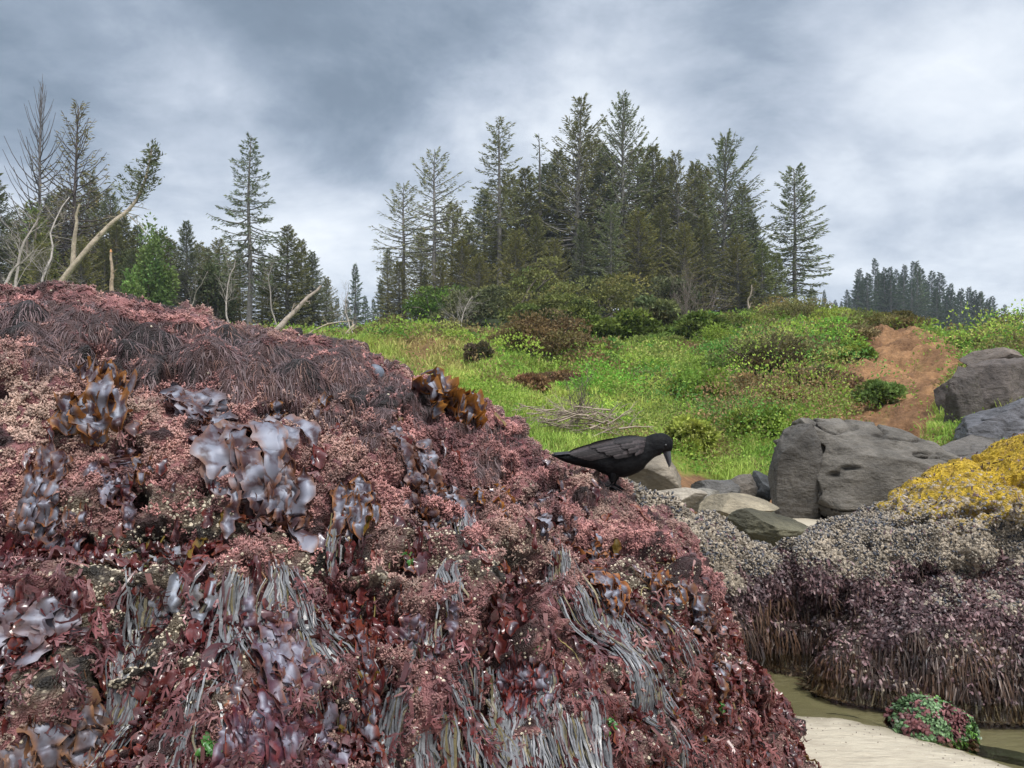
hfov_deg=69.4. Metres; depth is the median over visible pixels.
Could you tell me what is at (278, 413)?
bladed seaweed
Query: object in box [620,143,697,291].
spruce tree
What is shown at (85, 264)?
spruce tree
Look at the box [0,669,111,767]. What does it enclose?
bladed seaweed
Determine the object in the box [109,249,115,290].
snag
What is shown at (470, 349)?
brown bush
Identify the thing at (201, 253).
spruce tree
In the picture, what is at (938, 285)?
spruce tree
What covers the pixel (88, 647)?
feathery seaweed
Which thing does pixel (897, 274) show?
spruce tree
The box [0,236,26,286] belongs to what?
spruce tree
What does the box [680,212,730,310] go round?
spruce tree
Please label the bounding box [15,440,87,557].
bladed seaweed
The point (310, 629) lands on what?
draped seaweed
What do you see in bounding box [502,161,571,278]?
spruce tree
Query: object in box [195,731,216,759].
sea lettuce
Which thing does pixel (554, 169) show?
spruce tree
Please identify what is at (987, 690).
hanging seaweed
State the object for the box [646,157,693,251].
spruce tree
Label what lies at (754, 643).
hanging seaweed
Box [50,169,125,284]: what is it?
spruce tree
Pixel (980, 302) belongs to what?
spruce tree
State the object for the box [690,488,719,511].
boulder
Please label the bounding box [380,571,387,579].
limpet
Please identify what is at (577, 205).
spruce tree
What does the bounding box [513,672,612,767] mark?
draped seaweed
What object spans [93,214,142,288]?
spruce tree
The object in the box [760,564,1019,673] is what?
hanging seaweed
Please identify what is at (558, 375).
bush
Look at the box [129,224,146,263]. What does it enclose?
spruce tree
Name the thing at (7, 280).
dead tree
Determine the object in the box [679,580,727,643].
bladed seaweed
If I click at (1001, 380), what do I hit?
boulder
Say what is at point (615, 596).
bladed seaweed
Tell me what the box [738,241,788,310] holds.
spruce tree
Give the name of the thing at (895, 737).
beach grit
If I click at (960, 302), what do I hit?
spruce tree
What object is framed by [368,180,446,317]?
spruce tree
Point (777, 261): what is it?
spruce tree
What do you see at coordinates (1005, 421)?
boulder
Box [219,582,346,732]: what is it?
bladed seaweed
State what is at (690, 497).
boulder
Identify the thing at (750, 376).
bush
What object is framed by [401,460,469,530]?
bladed seaweed
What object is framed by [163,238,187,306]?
spruce tree
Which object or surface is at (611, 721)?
sea lettuce
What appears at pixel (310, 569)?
barnacles
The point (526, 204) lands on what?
spruce tree
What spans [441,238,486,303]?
spruce tree
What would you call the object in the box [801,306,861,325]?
bush
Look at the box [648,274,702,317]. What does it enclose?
windswept bush
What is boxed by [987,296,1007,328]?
spruce tree
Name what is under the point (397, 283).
spruce tree
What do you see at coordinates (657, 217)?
spruce tree
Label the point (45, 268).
dead tree
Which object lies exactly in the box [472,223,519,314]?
spruce tree
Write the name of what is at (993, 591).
mussels
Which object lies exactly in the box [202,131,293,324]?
spruce tree
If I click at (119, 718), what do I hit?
draped seaweed
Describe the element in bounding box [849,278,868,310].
spruce tree
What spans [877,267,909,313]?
spruce tree
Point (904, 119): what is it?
sky
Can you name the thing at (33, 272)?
spruce tree
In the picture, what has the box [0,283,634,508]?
hairy seaweed
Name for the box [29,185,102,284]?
spruce tree
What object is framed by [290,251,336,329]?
spruce tree
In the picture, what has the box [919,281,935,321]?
spruce tree
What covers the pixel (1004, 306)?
spruce tree
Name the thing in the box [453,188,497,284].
spruce tree
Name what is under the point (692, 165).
spruce tree
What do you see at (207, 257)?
spruce tree
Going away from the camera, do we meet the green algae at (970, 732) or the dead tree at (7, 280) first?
the green algae at (970, 732)
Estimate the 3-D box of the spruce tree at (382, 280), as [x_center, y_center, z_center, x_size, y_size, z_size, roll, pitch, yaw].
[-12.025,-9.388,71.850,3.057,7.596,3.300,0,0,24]
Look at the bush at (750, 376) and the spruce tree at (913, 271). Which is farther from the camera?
the spruce tree at (913, 271)
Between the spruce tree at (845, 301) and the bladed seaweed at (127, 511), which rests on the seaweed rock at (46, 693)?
the bladed seaweed at (127, 511)
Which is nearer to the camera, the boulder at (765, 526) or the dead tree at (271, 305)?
the boulder at (765, 526)
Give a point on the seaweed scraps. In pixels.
(222, 546)
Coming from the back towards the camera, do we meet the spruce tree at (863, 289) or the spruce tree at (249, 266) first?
the spruce tree at (863, 289)
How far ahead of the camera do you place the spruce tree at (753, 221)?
69.70 m
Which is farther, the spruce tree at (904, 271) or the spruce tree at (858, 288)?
the spruce tree at (858, 288)
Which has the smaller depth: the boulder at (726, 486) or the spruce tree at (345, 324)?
the boulder at (726, 486)
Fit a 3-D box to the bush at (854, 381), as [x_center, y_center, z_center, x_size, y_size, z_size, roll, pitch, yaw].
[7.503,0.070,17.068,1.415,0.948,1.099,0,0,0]
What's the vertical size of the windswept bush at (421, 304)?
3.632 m
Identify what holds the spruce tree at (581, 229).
on the hillside
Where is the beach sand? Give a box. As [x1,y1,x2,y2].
[767,511,1023,767]
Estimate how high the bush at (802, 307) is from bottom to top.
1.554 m
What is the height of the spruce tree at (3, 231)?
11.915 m
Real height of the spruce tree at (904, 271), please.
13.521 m
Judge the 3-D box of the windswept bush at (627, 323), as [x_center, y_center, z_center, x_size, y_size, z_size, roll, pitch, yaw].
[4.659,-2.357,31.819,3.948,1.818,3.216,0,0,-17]
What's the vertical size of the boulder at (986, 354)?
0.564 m
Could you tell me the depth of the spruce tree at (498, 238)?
63.84 m
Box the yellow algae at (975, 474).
[876,433,1023,531]
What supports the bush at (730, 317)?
on the hillside
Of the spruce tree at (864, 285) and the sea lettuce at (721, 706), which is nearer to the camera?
the sea lettuce at (721, 706)
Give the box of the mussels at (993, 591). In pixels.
[924,580,1023,618]
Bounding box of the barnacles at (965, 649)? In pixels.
[809,580,1023,728]
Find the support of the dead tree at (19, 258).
on the hillside
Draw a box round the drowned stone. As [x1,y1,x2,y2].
[967,745,1023,766]
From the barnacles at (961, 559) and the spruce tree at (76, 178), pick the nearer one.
the barnacles at (961, 559)
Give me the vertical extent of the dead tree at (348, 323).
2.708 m
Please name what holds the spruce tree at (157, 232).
on the hillside
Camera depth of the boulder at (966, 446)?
8.54 m
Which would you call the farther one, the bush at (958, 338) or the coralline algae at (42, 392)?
the bush at (958, 338)
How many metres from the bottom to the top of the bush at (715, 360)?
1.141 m
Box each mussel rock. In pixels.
[624,479,796,667]
[764,434,1023,676]
[808,581,1023,727]
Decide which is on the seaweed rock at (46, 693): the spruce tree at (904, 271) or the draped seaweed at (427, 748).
the draped seaweed at (427, 748)
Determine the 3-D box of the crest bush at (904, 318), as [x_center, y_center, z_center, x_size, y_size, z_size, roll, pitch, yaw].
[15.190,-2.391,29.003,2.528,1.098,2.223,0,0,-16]
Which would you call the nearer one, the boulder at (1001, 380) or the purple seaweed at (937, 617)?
the purple seaweed at (937, 617)
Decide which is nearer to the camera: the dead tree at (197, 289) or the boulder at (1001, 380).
the boulder at (1001, 380)
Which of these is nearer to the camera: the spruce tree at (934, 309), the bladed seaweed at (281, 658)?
the bladed seaweed at (281, 658)
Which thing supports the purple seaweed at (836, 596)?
on the mussel rock at (812, 614)
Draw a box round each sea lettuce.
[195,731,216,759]
[401,552,412,566]
[604,717,617,735]
[718,701,724,712]
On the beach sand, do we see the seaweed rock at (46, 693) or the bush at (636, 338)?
the seaweed rock at (46, 693)
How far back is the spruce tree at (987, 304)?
176.50 m
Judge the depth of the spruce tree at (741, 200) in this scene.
73.59 m
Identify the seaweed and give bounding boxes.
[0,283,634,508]
[0,425,811,767]
[0,435,819,767]
[0,584,88,669]
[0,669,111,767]
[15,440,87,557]
[47,354,137,446]
[82,446,139,530]
[86,550,210,767]
[127,391,333,485]
[137,541,218,643]
[140,597,379,767]
[148,560,359,725]
[158,381,237,440]
[190,414,321,552]
[210,670,351,767]
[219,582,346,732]
[325,513,702,670]
[329,472,380,544]
[330,592,384,759]
[374,681,466,767]
[385,422,446,507]
[386,621,528,767]
[398,600,487,691]
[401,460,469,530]
[411,366,487,427]
[460,638,548,767]
[473,483,515,533]
[494,658,558,722]
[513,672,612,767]
[515,489,590,543]
[541,543,691,744]
[574,532,630,618]
[594,586,699,767]
[600,611,715,767]
[627,599,735,702]
[644,565,701,626]
[645,491,796,671]
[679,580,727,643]
[732,567,796,668]
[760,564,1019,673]
[761,433,1023,676]
[794,583,1023,724]
[802,577,1023,728]
[883,693,978,751]
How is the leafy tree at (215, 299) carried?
on the hillside
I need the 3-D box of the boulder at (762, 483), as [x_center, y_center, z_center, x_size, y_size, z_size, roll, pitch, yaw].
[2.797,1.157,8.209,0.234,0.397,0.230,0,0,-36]
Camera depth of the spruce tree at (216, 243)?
61.91 m
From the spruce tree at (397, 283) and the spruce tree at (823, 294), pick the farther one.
the spruce tree at (823, 294)
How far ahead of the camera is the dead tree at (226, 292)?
35.20 m
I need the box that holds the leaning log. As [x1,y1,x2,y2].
[274,285,321,329]
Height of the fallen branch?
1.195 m
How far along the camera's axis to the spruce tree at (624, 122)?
69.73 m
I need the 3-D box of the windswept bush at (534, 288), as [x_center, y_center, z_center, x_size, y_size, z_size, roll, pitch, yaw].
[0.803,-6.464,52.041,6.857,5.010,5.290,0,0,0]
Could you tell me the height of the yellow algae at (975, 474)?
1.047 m
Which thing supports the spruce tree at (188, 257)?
on the hillside
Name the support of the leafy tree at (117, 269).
on the hillside
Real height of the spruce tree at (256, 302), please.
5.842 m
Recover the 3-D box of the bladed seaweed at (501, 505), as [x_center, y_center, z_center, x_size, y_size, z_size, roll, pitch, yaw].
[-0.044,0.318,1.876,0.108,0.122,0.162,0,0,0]
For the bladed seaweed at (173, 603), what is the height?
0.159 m
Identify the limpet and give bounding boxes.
[372,364,383,376]
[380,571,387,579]
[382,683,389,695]
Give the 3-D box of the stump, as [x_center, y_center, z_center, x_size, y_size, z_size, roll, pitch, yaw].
[-4.492,-1.406,20.172,0.332,0.795,0.769,0,0,30]
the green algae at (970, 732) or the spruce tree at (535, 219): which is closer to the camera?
the green algae at (970, 732)
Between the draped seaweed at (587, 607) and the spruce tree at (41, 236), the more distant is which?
the spruce tree at (41, 236)
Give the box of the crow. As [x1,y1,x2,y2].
[552,433,672,491]
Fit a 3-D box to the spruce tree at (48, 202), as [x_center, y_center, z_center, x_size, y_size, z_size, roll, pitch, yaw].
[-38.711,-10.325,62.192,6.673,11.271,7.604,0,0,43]
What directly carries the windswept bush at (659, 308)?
on the hillside
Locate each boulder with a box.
[628,454,681,490]
[659,487,707,507]
[690,480,740,493]
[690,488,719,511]
[698,493,778,517]
[726,508,807,546]
[730,474,757,495]
[752,470,770,501]
[768,423,822,518]
[773,418,959,518]
[933,357,1023,412]
[941,435,999,459]
[943,366,983,425]
[953,398,1023,439]
[959,347,1023,365]
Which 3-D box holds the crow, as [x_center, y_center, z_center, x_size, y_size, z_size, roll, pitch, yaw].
[0.324,0.253,2.383,0.390,0.192,0.117,0,0,0]
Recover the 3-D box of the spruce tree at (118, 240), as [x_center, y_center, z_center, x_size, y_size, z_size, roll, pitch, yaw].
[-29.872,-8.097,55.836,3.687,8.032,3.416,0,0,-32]
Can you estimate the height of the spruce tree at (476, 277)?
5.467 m
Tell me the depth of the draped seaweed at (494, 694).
1.49 m
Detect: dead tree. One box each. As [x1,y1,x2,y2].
[0,74,92,284]
[0,199,67,286]
[4,176,90,281]
[4,234,53,283]
[70,204,80,264]
[185,267,207,305]
[214,245,262,321]
[262,261,277,324]
[329,282,357,332]
[435,274,488,325]
[523,133,554,255]
[667,246,740,314]
[747,285,753,308]
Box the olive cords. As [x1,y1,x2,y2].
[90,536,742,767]
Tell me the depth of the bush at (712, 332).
27.89 m
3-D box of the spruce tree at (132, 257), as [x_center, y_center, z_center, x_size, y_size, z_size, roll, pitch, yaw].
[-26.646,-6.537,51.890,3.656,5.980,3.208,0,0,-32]
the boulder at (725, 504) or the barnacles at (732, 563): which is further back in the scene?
the boulder at (725, 504)
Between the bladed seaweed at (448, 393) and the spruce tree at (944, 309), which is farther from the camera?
the spruce tree at (944, 309)
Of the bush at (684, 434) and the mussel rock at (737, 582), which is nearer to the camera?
the mussel rock at (737, 582)
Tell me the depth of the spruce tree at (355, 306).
109.89 m
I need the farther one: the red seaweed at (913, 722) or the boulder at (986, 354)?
the boulder at (986, 354)
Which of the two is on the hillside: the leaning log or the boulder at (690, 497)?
the leaning log
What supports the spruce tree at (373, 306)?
on the hillside
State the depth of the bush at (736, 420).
12.20 m
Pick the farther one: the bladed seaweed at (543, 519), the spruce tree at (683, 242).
the spruce tree at (683, 242)
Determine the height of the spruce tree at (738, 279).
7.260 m
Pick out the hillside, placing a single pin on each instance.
(898, 347)
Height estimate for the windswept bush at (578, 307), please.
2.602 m
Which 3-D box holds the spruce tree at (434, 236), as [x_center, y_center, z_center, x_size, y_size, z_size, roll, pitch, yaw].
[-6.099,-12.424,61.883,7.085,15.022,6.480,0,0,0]
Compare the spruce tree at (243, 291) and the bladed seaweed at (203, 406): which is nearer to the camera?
the bladed seaweed at (203, 406)
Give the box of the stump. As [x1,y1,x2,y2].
[338,320,357,337]
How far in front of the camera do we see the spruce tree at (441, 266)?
59.79 m
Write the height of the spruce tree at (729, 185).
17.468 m
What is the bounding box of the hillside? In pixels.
[340,310,1016,513]
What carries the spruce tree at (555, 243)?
on the hillside
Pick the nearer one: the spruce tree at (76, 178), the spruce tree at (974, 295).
the spruce tree at (76, 178)
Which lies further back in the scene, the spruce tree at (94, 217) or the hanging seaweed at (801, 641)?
the spruce tree at (94, 217)
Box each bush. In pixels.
[401,284,489,325]
[427,283,509,326]
[463,339,494,363]
[475,255,566,321]
[486,307,598,361]
[497,292,605,323]
[506,371,552,391]
[535,368,592,384]
[537,271,656,319]
[568,351,630,367]
[579,306,665,338]
[607,294,683,335]
[626,331,685,343]
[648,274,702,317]
[653,309,729,338]
[661,360,739,400]
[663,412,722,458]
[691,322,753,345]
[696,345,743,370]
[713,371,766,398]
[718,308,783,327]
[719,332,813,385]
[719,402,797,440]
[755,295,836,316]
[764,334,833,363]
[765,384,814,407]
[781,361,846,391]
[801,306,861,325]
[824,321,881,340]
[824,368,868,394]
[827,307,880,326]
[831,338,878,363]
[849,377,908,406]
[864,309,937,329]
[946,336,991,349]
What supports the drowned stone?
on the beach sand
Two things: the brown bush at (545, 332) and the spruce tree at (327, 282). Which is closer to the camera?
the brown bush at (545, 332)
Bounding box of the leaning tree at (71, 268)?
[59,138,164,280]
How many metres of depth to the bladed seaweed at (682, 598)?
1.96 m
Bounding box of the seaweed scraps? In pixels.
[0,412,819,767]
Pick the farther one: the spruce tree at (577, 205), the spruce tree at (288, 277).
the spruce tree at (577, 205)
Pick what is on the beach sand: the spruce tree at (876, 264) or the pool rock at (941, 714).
the pool rock at (941, 714)
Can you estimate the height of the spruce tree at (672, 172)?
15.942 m
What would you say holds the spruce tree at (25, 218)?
on the hillside
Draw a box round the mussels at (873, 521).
[774,482,1023,595]
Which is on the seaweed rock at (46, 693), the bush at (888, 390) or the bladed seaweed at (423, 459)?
the bladed seaweed at (423, 459)
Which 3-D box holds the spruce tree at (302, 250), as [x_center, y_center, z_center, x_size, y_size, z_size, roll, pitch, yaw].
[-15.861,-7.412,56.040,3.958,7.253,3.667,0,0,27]
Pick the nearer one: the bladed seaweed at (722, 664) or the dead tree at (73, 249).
the bladed seaweed at (722, 664)
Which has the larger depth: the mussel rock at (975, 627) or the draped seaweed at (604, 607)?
the mussel rock at (975, 627)
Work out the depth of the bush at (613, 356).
21.67 m
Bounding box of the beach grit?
[796,716,999,767]
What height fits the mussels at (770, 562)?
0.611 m
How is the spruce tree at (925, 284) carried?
on the hillside
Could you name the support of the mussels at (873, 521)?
on the mussel rock at (812, 614)
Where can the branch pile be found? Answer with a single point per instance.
(579, 413)
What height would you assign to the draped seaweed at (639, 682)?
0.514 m
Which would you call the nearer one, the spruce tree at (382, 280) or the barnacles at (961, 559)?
the barnacles at (961, 559)
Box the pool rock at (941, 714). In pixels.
[889,702,973,751]
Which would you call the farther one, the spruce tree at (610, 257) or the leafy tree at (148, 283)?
the spruce tree at (610, 257)
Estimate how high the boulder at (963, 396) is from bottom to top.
1.293 m
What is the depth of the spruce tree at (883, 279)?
176.27 m
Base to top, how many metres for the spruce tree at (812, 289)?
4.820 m
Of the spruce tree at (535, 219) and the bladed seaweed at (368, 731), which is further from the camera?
the spruce tree at (535, 219)
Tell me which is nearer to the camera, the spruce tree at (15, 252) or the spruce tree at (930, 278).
the spruce tree at (15, 252)
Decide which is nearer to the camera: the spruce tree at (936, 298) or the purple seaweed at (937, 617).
the purple seaweed at (937, 617)
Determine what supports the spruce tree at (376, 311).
on the hillside
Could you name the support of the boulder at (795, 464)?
on the beach sand
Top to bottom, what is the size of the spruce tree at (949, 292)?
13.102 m
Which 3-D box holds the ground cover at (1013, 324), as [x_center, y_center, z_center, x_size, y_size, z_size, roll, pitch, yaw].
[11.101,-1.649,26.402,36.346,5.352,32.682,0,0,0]
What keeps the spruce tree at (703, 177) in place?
on the hillside
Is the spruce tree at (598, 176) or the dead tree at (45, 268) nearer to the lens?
the dead tree at (45, 268)
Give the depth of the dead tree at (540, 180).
73.86 m
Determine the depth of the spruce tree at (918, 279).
178.40 m
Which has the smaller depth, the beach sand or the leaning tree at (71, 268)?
the beach sand
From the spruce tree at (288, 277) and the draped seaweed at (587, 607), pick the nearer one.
the draped seaweed at (587, 607)
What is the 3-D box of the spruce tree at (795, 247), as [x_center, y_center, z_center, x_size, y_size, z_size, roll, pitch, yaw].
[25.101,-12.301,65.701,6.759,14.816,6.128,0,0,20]
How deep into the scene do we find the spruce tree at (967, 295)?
209.49 m
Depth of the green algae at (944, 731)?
2.73 m
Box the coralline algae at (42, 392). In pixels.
[0,280,821,767]
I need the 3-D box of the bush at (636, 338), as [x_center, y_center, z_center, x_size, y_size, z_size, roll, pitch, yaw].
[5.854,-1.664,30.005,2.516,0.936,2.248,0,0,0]
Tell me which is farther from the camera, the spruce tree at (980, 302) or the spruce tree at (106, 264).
the spruce tree at (980, 302)
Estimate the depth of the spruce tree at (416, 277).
75.76 m
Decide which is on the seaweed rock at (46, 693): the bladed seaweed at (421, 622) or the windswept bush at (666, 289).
the bladed seaweed at (421, 622)
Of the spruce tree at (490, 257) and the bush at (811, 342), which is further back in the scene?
the spruce tree at (490, 257)
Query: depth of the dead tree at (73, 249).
30.11 m
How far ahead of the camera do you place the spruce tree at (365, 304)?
131.08 m
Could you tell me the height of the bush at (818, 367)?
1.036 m
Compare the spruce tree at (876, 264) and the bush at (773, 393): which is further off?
the spruce tree at (876, 264)
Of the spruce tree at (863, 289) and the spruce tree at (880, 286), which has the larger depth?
the spruce tree at (863, 289)
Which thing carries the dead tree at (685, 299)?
on the hillside
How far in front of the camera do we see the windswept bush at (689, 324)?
30.27 m
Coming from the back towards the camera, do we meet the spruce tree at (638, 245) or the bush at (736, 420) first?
the spruce tree at (638, 245)
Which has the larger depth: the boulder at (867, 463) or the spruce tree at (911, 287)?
the spruce tree at (911, 287)
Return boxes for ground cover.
[350,298,1023,457]
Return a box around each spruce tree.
[0,173,23,283]
[0,202,56,285]
[0,220,25,279]
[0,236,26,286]
[9,200,61,287]
[18,243,66,284]
[25,98,125,283]
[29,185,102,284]
[41,194,75,277]
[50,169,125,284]
[57,235,108,291]
[70,188,109,281]
[70,190,141,284]
[84,239,124,292]
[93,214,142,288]
[93,225,136,287]
[114,249,138,291]
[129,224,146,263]
[136,230,187,301]
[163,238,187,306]
[164,220,206,307]
[177,242,216,303]
[190,237,245,314]
[193,247,216,306]
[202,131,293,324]
[212,260,256,323]
[230,250,259,324]
[244,256,270,324]
[252,262,289,325]
[256,224,318,327]
[279,238,325,325]
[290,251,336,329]
[317,277,340,328]
[333,298,344,327]
[337,300,350,327]
[342,264,369,327]
[356,297,370,324]
[365,298,376,322]
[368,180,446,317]
[371,250,398,320]
[371,283,386,321]
[379,259,416,323]
[397,230,439,321]
[398,146,481,304]
[414,269,432,323]
[417,200,486,292]
[425,260,458,321]
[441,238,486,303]
[450,221,485,286]
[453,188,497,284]
[460,253,499,316]
[467,115,530,315]
[470,173,544,295]
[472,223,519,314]
[487,165,564,286]
[489,230,549,316]
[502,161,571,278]
[517,92,629,298]
[520,213,553,298]
[529,147,580,292]
[539,237,573,307]
[544,133,635,308]
[563,149,634,311]
[564,220,601,307]
[565,90,688,301]
[585,202,631,317]
[595,143,689,308]
[608,207,674,303]
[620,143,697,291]
[633,202,682,298]
[640,150,728,293]
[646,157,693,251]
[659,220,710,314]
[667,166,736,310]
[668,160,728,306]
[673,128,780,308]
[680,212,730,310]
[707,234,769,313]
[712,183,778,310]
[727,213,771,309]
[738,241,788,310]
[756,162,833,302]
[756,253,796,305]
[807,287,819,306]
[821,290,827,306]
[841,289,855,309]
[843,268,865,302]
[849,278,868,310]
[850,273,880,312]
[851,278,863,311]
[855,277,869,307]
[865,258,880,303]
[869,273,894,308]
[871,275,887,312]
[872,267,897,311]
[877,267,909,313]
[889,269,907,311]
[896,264,915,313]
[902,261,927,318]
[903,261,927,313]
[905,278,921,314]
[915,267,935,321]
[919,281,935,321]
[922,271,949,321]
[926,272,954,327]
[927,288,945,326]
[928,288,948,325]
[938,296,954,327]
[940,283,962,327]
[941,289,961,330]
[950,288,975,332]
[955,294,972,333]
[957,287,975,323]
[963,290,984,328]
[972,291,986,327]
[972,291,995,328]
[980,299,995,332]
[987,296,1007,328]
[999,304,1008,317]
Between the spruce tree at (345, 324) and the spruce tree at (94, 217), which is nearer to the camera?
the spruce tree at (94, 217)
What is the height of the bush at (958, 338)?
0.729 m
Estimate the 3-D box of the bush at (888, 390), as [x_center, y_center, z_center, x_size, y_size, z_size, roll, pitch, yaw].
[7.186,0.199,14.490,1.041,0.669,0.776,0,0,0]
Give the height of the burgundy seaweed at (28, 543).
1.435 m
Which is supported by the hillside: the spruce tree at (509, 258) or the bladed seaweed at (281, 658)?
the spruce tree at (509, 258)
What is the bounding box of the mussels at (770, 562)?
[622,477,794,596]
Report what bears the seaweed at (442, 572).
hanging from the seaweed rock at (46, 693)
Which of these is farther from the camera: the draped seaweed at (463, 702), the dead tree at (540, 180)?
the dead tree at (540, 180)
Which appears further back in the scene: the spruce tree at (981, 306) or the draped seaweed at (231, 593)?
the spruce tree at (981, 306)
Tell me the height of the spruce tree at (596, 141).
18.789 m
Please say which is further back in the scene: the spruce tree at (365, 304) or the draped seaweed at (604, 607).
the spruce tree at (365, 304)
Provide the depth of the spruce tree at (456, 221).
73.42 m
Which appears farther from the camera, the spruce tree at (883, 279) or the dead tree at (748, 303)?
the spruce tree at (883, 279)
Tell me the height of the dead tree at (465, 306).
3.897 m
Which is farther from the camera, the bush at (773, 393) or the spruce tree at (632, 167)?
the spruce tree at (632, 167)
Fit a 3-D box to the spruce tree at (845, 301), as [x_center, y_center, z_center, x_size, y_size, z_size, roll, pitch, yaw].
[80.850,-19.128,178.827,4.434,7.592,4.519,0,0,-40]
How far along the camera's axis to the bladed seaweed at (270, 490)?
1.56 m
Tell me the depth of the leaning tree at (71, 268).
30.80 m
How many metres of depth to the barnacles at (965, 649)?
3.21 m
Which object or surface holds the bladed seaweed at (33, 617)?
on the seaweed rock at (46, 693)
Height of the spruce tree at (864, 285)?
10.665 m
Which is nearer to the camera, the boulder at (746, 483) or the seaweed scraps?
the seaweed scraps
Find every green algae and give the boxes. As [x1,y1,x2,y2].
[888,693,981,749]
[920,691,979,749]
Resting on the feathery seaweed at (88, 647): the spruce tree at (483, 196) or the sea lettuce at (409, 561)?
the sea lettuce at (409, 561)
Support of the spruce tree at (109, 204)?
on the hillside
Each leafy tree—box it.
[106,249,139,292]
[119,212,180,307]
[193,250,240,323]
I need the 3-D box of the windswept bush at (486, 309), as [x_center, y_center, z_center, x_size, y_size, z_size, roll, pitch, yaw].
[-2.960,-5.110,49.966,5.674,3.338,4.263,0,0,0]
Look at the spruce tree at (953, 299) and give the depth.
170.67 m
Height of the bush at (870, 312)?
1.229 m
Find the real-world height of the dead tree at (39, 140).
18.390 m
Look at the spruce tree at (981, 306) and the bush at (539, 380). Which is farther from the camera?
the spruce tree at (981, 306)
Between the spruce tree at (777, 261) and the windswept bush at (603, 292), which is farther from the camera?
the spruce tree at (777, 261)
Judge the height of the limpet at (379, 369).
0.040 m
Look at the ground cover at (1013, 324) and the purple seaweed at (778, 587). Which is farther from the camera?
the ground cover at (1013, 324)
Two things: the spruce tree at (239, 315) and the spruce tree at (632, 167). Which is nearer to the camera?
the spruce tree at (239, 315)
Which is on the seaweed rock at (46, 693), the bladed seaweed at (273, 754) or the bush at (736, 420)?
the bladed seaweed at (273, 754)
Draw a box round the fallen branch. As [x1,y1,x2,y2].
[308,306,350,333]
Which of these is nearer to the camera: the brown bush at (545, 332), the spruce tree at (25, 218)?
the brown bush at (545, 332)
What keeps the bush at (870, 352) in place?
on the hillside
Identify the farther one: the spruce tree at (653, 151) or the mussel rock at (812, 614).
the spruce tree at (653, 151)
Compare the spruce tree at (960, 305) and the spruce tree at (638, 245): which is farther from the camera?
the spruce tree at (960, 305)
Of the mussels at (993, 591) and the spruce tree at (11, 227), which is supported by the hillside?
the spruce tree at (11, 227)
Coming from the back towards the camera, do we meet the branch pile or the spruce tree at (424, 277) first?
the spruce tree at (424, 277)
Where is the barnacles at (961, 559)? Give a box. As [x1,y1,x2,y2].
[765,466,1023,670]
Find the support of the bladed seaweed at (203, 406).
on the seaweed rock at (46, 693)
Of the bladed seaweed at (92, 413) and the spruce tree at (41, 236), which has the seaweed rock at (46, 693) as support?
the bladed seaweed at (92, 413)
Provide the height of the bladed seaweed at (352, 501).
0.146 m
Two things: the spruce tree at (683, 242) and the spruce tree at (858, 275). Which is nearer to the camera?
the spruce tree at (683, 242)
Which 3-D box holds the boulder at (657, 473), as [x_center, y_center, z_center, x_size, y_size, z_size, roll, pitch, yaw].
[1.151,0.765,6.346,0.717,0.357,0.558,0,0,0]
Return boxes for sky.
[0,0,1023,328]
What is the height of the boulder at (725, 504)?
0.240 m
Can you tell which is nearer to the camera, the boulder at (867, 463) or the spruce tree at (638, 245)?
the boulder at (867, 463)
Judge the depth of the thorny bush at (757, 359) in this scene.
18.71 m
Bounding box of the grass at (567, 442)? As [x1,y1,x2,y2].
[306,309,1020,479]
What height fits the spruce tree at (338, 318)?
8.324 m
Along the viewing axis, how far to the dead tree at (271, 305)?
40.05 m
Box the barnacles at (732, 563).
[623,478,790,637]
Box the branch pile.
[512,357,654,437]
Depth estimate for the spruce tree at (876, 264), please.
207.13 m
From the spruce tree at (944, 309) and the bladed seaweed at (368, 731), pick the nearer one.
the bladed seaweed at (368, 731)
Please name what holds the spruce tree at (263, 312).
on the hillside
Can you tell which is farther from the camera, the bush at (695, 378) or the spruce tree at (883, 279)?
the spruce tree at (883, 279)
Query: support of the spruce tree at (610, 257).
on the hillside
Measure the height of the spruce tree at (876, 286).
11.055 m
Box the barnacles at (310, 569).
[0,289,816,767]
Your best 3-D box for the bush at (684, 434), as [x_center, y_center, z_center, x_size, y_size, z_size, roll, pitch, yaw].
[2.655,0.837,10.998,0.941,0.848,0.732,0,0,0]
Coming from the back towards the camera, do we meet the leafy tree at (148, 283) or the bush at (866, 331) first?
the leafy tree at (148, 283)
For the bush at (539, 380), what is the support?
on the hillside
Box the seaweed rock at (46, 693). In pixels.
[0,281,817,767]
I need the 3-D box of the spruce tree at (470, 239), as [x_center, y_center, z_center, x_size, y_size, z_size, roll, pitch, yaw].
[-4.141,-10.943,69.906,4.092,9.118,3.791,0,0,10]

